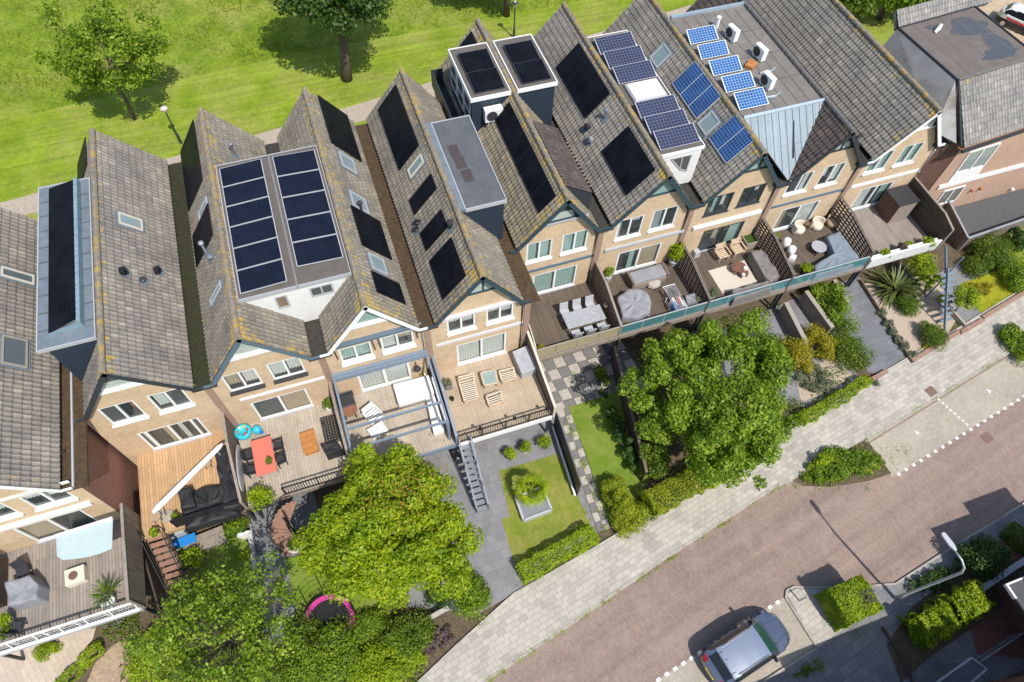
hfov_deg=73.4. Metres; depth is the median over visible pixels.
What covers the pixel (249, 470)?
chair
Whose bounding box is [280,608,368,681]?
shrub
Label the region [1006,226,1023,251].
shrub
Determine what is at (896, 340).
shrub
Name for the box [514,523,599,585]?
hedge
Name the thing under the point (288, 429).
roof terrace
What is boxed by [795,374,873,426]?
hedge
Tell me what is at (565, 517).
lawn
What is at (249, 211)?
solar panel
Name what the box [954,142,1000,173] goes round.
window
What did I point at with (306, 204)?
solar panel
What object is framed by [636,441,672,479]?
shrub
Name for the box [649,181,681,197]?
gable window
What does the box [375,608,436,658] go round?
shrub
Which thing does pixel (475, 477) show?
garden stair
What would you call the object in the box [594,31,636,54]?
solar panel
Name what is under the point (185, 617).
garden tree
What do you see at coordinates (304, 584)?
lawn
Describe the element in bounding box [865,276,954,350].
gravel bed
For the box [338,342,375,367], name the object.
window
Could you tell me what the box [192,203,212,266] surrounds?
solar panel
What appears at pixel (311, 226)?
solar panel
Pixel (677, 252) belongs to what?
potted plant
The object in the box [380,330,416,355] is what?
window
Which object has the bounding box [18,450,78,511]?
window
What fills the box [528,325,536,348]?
privacy screen
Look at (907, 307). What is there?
shrub
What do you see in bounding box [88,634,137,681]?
path
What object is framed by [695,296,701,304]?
potted plant
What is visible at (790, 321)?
garden wall
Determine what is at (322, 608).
trampoline
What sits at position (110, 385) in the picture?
gable window
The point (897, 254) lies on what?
planter rail
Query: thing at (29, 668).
path
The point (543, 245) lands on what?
window
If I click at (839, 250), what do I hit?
corner sofa
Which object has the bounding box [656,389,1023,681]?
road marking
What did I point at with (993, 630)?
driveway
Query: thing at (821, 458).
shrub
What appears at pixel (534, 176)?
solar panel
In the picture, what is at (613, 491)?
shrub
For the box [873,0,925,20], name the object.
meadow tree
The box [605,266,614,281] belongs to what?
potted plant
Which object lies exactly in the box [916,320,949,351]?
shrub
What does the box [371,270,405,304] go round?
solar panel
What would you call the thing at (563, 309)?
chair
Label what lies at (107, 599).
potted plant
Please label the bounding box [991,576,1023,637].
brick house
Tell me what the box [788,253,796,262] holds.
bag
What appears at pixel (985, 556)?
shrub
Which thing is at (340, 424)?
terrace fence
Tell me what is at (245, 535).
heart ornament
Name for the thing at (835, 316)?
shrub
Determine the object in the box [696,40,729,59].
solar panel
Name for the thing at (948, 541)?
street lamp
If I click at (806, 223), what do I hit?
table
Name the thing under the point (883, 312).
shrub
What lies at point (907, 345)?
shrub
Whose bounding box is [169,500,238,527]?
balcony railing
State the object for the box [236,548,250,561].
shrub
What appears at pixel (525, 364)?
cushion box
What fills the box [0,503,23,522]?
window
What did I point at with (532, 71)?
solar panel
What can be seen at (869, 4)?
meadow tree
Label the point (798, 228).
tub chair
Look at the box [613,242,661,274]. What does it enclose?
sliding door
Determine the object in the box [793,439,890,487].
planting bed
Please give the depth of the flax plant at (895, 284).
44.59 m
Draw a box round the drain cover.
[924,386,937,396]
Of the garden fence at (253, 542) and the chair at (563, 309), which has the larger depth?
the chair at (563, 309)
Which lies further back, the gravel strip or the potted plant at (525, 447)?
the potted plant at (525, 447)
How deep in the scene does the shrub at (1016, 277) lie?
44.89 m
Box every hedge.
[53,640,104,681]
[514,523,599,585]
[638,442,752,519]
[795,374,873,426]
[814,574,884,632]
[898,579,996,651]
[998,521,1023,554]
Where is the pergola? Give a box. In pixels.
[331,349,450,453]
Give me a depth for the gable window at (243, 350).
30.93 m
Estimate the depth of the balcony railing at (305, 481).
34.04 m
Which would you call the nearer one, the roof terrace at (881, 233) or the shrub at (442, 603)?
the shrub at (442, 603)
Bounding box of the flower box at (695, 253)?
[691,248,700,258]
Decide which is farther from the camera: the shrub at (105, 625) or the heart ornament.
the heart ornament
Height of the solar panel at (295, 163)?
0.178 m
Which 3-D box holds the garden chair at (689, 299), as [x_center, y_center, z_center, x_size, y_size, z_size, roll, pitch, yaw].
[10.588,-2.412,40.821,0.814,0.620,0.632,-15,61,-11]
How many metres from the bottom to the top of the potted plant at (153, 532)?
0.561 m
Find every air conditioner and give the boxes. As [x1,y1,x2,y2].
[483,104,502,123]
[725,23,740,42]
[752,42,768,61]
[759,70,776,90]
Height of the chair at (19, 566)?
0.924 m
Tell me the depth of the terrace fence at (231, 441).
33.93 m
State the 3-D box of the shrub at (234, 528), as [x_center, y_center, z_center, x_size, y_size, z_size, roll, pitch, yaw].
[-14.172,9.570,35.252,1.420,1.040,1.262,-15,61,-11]
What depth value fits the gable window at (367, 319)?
31.98 m
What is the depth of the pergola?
34.89 m
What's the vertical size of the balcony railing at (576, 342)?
1.200 m
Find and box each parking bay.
[655,597,814,681]
[870,352,1023,476]
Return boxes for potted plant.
[0,612,15,626]
[0,625,12,639]
[87,574,121,613]
[147,527,158,537]
[170,512,179,519]
[179,545,206,568]
[245,481,276,512]
[265,455,271,464]
[286,537,300,552]
[322,397,332,410]
[444,377,452,390]
[503,447,516,459]
[519,440,532,453]
[537,432,551,449]
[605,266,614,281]
[668,242,685,266]
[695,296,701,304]
[709,285,718,299]
[800,262,813,274]
[880,248,890,257]
[896,242,908,249]
[905,241,913,245]
[921,236,935,246]
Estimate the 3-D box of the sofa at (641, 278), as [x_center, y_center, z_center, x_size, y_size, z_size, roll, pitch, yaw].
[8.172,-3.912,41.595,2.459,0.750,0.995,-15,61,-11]
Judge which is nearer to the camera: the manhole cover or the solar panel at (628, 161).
the solar panel at (628, 161)
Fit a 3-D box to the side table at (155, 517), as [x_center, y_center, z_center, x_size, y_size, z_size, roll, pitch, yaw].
[-17.190,8.561,33.291,0.500,0.500,0.500,-15,61,-11]
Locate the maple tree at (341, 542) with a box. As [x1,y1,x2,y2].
[291,440,484,614]
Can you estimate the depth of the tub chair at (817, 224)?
44.10 m
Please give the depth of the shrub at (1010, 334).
42.50 m
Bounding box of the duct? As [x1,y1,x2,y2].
[767,91,780,97]
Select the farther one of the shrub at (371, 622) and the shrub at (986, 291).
the shrub at (986, 291)
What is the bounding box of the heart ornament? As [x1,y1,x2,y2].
[237,530,250,540]
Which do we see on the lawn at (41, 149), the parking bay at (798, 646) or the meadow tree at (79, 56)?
the meadow tree at (79, 56)
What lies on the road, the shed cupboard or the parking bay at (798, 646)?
the parking bay at (798, 646)
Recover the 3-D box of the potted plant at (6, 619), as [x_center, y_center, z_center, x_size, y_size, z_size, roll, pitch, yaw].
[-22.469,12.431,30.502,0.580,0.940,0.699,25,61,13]
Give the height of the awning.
0.580 m
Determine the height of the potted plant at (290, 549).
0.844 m
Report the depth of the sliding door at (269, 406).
36.08 m
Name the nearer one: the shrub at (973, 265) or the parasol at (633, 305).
the parasol at (633, 305)
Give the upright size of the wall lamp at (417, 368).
0.260 m
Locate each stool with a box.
[204,460,212,469]
[647,280,660,288]
[781,237,791,248]
[786,245,796,254]
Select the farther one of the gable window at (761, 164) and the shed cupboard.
the shed cupboard
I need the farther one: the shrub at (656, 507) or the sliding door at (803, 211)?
the sliding door at (803, 211)
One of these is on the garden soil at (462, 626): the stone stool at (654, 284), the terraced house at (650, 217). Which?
the terraced house at (650, 217)
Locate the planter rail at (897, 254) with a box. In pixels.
[865,238,941,268]
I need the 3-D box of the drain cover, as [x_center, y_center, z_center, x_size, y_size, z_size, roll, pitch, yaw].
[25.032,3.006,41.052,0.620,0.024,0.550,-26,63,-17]
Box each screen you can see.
[0,556,8,607]
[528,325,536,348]
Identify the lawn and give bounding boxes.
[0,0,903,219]
[169,526,258,662]
[286,533,382,652]
[499,454,591,569]
[569,391,648,532]
[960,258,1023,312]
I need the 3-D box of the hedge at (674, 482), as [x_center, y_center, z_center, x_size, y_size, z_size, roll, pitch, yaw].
[10.086,7.385,37.044,6.902,1.686,1.580,-23,62,-15]
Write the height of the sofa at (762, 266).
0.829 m
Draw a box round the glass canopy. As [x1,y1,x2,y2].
[936,657,986,681]
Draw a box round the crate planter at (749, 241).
[740,233,759,249]
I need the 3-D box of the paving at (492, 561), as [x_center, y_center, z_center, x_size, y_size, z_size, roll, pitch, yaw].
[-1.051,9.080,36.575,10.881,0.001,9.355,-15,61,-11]
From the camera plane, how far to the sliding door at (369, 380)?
37.22 m
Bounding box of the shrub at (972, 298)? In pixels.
[952,283,981,311]
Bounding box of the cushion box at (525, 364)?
[513,346,536,378]
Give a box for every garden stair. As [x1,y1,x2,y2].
[136,524,192,597]
[458,433,489,513]
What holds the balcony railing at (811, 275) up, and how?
on the roof terrace at (805, 240)
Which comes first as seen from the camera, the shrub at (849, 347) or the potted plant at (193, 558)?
the potted plant at (193, 558)
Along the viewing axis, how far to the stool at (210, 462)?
34.61 m
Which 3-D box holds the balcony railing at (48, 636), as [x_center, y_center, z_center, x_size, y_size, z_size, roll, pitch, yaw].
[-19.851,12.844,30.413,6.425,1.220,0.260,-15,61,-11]
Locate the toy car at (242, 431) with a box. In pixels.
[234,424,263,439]
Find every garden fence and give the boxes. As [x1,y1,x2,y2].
[142,540,167,611]
[250,524,261,605]
[551,413,580,495]
[610,346,647,481]
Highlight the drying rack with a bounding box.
[663,284,687,310]
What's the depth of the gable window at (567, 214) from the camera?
35.64 m
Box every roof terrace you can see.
[0,520,161,660]
[137,432,256,547]
[239,401,350,518]
[344,374,456,463]
[438,350,551,458]
[529,281,618,361]
[607,260,703,347]
[679,243,785,330]
[758,223,863,307]
[837,206,928,286]
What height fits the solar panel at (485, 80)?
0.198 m
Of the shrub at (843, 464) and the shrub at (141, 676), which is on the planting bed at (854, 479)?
the shrub at (843, 464)
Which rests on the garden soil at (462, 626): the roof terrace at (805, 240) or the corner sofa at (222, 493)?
the roof terrace at (805, 240)
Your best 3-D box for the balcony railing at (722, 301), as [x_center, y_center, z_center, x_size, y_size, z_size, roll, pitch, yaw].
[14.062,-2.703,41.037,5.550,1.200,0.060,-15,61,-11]
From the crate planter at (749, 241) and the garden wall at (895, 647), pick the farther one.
the crate planter at (749, 241)
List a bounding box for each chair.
[1,621,27,635]
[8,558,33,577]
[239,448,253,463]
[242,462,255,477]
[272,437,284,453]
[274,450,288,468]
[361,401,382,424]
[559,301,568,320]
[570,329,583,338]
[572,298,581,310]
[583,325,596,335]
[584,295,594,307]
[596,322,609,331]
[683,293,696,306]
[713,241,731,262]
[729,237,746,258]
[791,220,804,235]
[809,216,825,231]
[824,213,840,228]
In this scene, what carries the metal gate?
on the driveway
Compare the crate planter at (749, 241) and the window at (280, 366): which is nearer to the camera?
the window at (280, 366)
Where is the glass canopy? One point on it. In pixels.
(963, 663)
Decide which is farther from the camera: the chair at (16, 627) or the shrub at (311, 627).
the shrub at (311, 627)
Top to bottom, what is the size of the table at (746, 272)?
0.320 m
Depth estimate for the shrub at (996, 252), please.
45.65 m
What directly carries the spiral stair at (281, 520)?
on the paving at (305, 507)
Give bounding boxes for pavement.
[417,287,1023,681]
[766,505,1023,681]
[788,588,850,646]
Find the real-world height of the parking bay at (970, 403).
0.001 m
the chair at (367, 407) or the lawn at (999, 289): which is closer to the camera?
the chair at (367, 407)
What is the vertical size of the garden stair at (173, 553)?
3.316 m
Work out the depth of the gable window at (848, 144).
38.70 m
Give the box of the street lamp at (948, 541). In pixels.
[893,532,965,599]
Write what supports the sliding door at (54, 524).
in the terraced house at (62, 469)
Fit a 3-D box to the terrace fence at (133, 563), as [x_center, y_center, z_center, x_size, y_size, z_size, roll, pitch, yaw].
[-17.546,9.943,31.838,0.130,2.030,4.531,-15,61,-11]
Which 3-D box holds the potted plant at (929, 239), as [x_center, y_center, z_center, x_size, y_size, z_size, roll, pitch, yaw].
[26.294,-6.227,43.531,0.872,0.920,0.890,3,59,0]
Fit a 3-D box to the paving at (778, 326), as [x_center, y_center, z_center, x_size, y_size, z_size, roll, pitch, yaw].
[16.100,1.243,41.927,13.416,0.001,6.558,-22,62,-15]
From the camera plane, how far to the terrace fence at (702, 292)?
40.84 m
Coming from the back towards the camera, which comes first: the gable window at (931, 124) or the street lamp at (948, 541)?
the gable window at (931, 124)
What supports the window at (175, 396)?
in the terraced house at (131, 355)
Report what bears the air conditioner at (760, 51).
on the terraced house at (805, 130)
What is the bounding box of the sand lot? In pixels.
[979,0,1023,40]
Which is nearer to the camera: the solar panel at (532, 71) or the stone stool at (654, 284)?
the solar panel at (532, 71)
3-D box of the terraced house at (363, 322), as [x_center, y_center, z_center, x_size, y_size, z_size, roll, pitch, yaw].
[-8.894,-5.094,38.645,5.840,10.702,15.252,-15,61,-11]
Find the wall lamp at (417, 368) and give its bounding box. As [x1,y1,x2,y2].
[414,362,420,371]
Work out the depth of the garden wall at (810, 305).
42.99 m
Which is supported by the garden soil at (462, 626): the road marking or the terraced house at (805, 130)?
the terraced house at (805, 130)
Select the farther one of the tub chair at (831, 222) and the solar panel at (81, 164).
the tub chair at (831, 222)
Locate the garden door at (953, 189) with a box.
[937,185,965,204]
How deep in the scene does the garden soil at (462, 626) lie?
37.92 m
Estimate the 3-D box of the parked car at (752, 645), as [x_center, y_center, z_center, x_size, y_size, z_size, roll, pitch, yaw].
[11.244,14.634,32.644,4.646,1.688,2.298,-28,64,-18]
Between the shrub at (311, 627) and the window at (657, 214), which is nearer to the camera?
the shrub at (311, 627)
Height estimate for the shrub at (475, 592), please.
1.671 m
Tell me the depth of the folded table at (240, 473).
34.09 m
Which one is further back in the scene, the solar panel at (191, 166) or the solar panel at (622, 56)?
the solar panel at (622, 56)
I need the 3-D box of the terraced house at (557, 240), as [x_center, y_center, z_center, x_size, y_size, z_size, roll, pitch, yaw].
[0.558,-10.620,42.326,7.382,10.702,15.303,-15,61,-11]
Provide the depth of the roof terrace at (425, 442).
36.42 m
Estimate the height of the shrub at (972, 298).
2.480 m
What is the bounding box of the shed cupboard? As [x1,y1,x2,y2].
[875,184,919,222]
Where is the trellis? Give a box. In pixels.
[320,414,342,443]
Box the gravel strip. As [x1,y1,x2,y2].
[248,535,258,598]
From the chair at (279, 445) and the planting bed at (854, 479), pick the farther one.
the planting bed at (854, 479)
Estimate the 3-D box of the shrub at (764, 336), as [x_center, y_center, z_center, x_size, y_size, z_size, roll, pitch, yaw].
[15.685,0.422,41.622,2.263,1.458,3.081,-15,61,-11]
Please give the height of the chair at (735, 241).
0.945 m
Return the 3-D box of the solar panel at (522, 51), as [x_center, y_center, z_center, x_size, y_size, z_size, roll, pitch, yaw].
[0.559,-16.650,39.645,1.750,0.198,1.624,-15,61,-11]
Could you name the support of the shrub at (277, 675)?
on the garden soil at (462, 626)
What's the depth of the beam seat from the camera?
33.30 m
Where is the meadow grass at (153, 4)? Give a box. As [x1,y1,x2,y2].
[0,0,574,113]
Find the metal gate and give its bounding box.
[967,632,1023,663]
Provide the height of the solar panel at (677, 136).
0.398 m
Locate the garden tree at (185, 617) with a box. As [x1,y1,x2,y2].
[120,548,305,681]
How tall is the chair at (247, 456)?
0.924 m
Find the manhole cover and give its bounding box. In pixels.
[980,432,993,443]
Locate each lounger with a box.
[457,373,478,403]
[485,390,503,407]
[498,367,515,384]
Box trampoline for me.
[295,587,356,646]
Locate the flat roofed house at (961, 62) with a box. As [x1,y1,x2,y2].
[883,0,1023,250]
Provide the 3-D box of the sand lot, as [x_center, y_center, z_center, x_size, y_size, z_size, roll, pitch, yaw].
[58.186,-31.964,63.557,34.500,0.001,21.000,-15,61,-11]
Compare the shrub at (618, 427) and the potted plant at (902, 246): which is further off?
the potted plant at (902, 246)
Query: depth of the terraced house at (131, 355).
32.65 m
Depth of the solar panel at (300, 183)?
34.16 m
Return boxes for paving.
[251,491,319,656]
[408,410,596,612]
[540,340,643,531]
[666,286,856,406]
[840,277,906,372]
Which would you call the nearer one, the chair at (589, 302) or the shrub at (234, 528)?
the shrub at (234, 528)
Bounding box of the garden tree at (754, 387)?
[616,307,801,490]
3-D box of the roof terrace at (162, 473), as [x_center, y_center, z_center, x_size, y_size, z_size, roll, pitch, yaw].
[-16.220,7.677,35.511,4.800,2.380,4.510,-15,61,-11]
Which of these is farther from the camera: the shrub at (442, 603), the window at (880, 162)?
the window at (880, 162)
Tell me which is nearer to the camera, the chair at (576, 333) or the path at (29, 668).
the path at (29, 668)
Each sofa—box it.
[182,445,244,531]
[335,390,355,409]
[393,375,446,435]
[624,262,669,288]
[728,280,771,305]
[746,249,778,283]
[811,232,858,281]
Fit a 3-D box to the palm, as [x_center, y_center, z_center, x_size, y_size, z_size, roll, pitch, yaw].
[1.039,7.782,35.898,2.043,1.996,1.973,-15,61,-11]
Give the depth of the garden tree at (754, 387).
34.50 m
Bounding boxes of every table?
[64,564,88,587]
[150,512,162,523]
[236,444,244,490]
[250,436,279,479]
[342,404,356,419]
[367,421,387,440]
[480,369,498,388]
[562,304,605,334]
[730,261,745,274]
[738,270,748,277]
[803,221,809,228]
[809,241,826,255]
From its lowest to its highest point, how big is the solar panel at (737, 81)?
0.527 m
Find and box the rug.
[709,260,756,293]
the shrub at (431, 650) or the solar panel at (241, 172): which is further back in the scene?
the solar panel at (241, 172)
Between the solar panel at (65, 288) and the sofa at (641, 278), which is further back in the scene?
the sofa at (641, 278)
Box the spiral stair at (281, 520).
[266,495,297,556]
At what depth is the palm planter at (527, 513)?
36.38 m
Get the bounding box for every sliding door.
[13,509,98,543]
[137,417,212,451]
[250,389,314,421]
[357,362,412,392]
[456,332,506,366]
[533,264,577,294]
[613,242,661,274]
[697,221,744,251]
[772,200,820,231]
[847,181,894,212]
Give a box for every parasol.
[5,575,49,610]
[151,443,223,521]
[615,289,650,324]
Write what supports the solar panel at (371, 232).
attached to the terraced house at (363, 322)
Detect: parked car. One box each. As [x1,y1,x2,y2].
[700,612,789,681]
[996,2,1023,32]
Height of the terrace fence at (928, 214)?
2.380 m
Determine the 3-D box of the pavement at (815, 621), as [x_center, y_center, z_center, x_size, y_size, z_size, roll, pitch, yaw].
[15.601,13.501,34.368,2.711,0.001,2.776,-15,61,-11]
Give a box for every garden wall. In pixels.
[778,302,808,345]
[798,290,834,334]
[828,279,849,309]
[881,627,913,681]
[962,557,1023,601]
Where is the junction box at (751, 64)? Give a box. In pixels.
[744,59,757,70]
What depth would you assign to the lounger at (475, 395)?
37.30 m
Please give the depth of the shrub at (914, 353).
42.19 m
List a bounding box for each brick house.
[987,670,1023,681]
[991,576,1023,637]
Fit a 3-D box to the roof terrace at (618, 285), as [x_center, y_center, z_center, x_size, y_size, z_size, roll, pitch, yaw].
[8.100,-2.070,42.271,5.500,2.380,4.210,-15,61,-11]
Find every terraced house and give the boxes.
[0,207,141,552]
[36,127,239,465]
[180,107,339,424]
[268,86,438,394]
[366,67,539,370]
[431,17,613,294]
[533,1,705,275]
[603,0,791,253]
[686,0,873,236]
[746,0,950,214]
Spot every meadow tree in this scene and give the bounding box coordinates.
[34,0,173,120]
[268,0,393,81]
[503,0,509,16]
[839,0,877,17]
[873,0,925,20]
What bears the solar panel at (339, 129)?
attached to the terraced house at (363, 322)
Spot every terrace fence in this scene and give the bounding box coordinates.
[120,503,146,608]
[221,412,248,509]
[328,382,350,464]
[431,356,458,445]
[526,330,555,416]
[591,261,622,335]
[677,240,710,312]
[755,217,794,288]
[832,197,874,266]
[909,176,954,249]
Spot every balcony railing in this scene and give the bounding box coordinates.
[0,603,140,654]
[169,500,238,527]
[281,468,349,494]
[458,406,552,442]
[536,326,619,356]
[620,302,707,333]
[706,278,790,309]
[788,256,869,286]
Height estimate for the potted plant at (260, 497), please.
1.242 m
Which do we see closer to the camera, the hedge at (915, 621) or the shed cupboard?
the hedge at (915, 621)
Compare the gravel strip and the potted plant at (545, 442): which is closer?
the gravel strip
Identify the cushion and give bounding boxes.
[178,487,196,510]
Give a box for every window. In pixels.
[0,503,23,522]
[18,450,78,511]
[90,378,143,397]
[97,400,149,427]
[146,389,195,415]
[221,368,265,396]
[230,343,269,361]
[266,357,308,384]
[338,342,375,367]
[351,311,387,329]
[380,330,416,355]
[447,314,476,336]
[468,281,494,295]
[485,304,514,326]
[525,238,552,264]
[546,205,588,226]
[559,229,588,256]
[613,215,644,242]
[647,205,679,233]
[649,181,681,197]
[692,184,734,217]
[735,183,766,208]
[745,158,772,172]
[782,171,814,197]
[808,161,847,189]
[816,137,861,155]
[857,133,895,176]
[886,141,925,167]
[918,118,941,130]
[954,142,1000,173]
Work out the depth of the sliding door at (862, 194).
44.81 m
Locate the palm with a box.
[514,472,550,508]
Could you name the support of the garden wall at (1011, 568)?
on the garden soil at (914, 657)
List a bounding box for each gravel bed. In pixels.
[797,356,852,401]
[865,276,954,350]
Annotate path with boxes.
[0,5,690,214]
[0,628,95,681]
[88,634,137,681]
[935,256,984,321]
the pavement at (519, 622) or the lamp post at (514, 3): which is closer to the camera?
the pavement at (519, 622)
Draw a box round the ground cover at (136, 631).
[100,241,1023,681]
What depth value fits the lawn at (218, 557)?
34.67 m
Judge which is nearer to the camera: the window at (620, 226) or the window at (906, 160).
the window at (620, 226)
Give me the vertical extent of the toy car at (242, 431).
0.490 m
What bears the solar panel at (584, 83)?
attached to the terraced house at (650, 217)
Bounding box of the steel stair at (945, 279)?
[926,246,963,329]
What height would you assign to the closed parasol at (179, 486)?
1.558 m
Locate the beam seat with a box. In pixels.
[428,606,448,618]
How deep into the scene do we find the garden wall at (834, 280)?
43.74 m
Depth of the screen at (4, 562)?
31.47 m
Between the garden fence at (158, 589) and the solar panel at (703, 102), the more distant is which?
the solar panel at (703, 102)
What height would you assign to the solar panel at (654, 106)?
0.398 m
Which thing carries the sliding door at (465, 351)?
in the terraced house at (480, 311)
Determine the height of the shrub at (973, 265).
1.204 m
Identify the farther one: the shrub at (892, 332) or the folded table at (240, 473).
the shrub at (892, 332)
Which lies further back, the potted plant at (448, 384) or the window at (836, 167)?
the window at (836, 167)
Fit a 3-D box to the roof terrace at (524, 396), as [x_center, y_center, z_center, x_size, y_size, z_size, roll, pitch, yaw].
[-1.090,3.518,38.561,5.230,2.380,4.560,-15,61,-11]
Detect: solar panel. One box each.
[48,177,84,335]
[77,137,86,178]
[180,119,202,210]
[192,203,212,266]
[219,159,264,187]
[222,177,268,206]
[225,196,272,227]
[229,216,277,248]
[233,237,282,270]
[236,259,286,293]
[272,150,319,176]
[277,169,324,197]
[282,190,330,219]
[286,212,336,242]
[292,234,343,266]
[317,95,361,161]
[350,205,391,259]
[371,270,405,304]
[378,84,418,169]
[409,173,436,214]
[420,209,447,250]
[429,237,465,299]
[457,48,494,73]
[459,31,477,46]
[466,67,504,93]
[495,102,555,212]
[503,40,539,64]
[513,58,550,84]
[556,42,609,117]
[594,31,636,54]
[601,126,654,194]
[603,45,645,68]
[612,60,656,84]
[635,94,679,120]
[644,108,688,135]
[653,123,700,150]
[672,61,703,94]
[680,73,711,105]
[686,25,718,44]
[688,84,720,118]
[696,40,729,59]
[708,55,742,76]
[709,115,743,149]
[717,127,753,163]
[720,70,755,93]
[732,87,768,110]
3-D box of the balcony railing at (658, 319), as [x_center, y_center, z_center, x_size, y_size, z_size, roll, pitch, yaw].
[8.798,-1.248,39.971,5.540,1.200,0.060,-15,61,-11]
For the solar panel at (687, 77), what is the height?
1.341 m
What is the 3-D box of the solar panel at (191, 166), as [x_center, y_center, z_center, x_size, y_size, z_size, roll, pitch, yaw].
[-17.276,-9.476,36.970,1.432,1.986,4.666,-15,61,-11]
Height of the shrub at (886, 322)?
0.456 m
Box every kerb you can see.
[482,343,1021,681]
[761,502,1023,681]
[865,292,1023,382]
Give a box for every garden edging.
[859,279,913,362]
[936,296,966,326]
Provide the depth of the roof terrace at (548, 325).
40.22 m
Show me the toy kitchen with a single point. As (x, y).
(181, 538)
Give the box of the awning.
[55,517,112,559]
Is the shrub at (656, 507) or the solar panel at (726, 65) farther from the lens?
the solar panel at (726, 65)
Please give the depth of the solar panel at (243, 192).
33.76 m
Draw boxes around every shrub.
[31,641,63,662]
[92,617,124,628]
[122,627,183,681]
[222,516,249,541]
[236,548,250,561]
[238,649,301,681]
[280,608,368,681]
[282,610,323,657]
[343,631,413,681]
[350,606,393,647]
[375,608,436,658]
[392,648,427,679]
[417,624,454,654]
[424,584,452,612]
[447,569,492,624]
[594,365,610,386]
[597,389,637,470]
[599,474,635,512]
[609,500,653,538]
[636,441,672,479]
[648,496,663,521]
[753,326,790,357]
[778,334,818,373]
[794,658,826,678]
[796,362,837,393]
[800,444,868,486]
[803,323,837,361]
[809,280,861,333]
[813,452,835,468]
[828,325,877,374]
[853,449,885,475]
[872,378,879,385]
[876,308,887,316]
[882,319,893,327]
[887,326,897,335]
[893,293,924,317]
[893,334,903,343]
[900,340,909,350]
[904,252,939,284]
[906,350,917,357]
[908,565,958,591]
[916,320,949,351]
[922,262,948,305]
[952,283,981,311]
[952,533,1014,583]
[960,251,995,280]
[967,228,1016,271]
[969,282,993,295]
[996,322,1023,367]
[998,255,1023,293]
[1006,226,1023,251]
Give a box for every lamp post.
[160,106,182,143]
[512,1,517,36]
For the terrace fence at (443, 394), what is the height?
2.180 m
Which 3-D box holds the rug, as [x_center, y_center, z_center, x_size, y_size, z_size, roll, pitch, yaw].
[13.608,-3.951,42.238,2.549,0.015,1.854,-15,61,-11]
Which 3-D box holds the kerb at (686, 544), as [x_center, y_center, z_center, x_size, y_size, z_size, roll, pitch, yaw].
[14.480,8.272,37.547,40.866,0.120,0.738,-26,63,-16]
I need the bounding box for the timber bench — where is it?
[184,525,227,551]
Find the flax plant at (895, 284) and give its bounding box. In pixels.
[865,264,929,313]
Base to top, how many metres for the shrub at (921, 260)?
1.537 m
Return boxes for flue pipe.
[715,15,721,28]
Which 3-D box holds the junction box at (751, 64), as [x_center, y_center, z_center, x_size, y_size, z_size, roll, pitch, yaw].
[13.912,-16.073,39.998,0.500,0.220,0.700,33,63,17]
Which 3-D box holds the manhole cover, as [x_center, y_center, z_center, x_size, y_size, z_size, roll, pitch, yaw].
[27.428,5.588,39.685,0.620,0.024,0.550,-26,63,-17]
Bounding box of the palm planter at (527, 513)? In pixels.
[514,487,551,522]
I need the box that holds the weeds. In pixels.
[485,298,1000,681]
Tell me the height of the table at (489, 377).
0.485 m
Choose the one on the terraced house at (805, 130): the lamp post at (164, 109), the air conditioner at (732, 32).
the air conditioner at (732, 32)
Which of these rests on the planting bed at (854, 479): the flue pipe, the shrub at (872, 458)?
the shrub at (872, 458)
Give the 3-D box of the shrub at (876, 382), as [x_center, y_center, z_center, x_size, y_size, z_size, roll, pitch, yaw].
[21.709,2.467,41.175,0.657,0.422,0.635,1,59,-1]
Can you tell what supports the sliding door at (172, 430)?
in the terraced house at (131, 355)
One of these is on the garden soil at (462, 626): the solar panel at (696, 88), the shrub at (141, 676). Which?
the shrub at (141, 676)
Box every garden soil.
[0,236,1009,681]
[887,560,1023,681]
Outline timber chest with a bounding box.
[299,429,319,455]
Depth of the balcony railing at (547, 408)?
35.97 m
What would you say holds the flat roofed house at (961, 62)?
on the garden soil at (462, 626)
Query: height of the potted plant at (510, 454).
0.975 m
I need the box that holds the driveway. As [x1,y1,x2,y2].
[958,531,1023,658]
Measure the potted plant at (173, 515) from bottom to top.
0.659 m
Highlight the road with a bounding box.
[488,345,1023,681]
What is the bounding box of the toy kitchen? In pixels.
[169,530,196,550]
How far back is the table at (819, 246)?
43.12 m

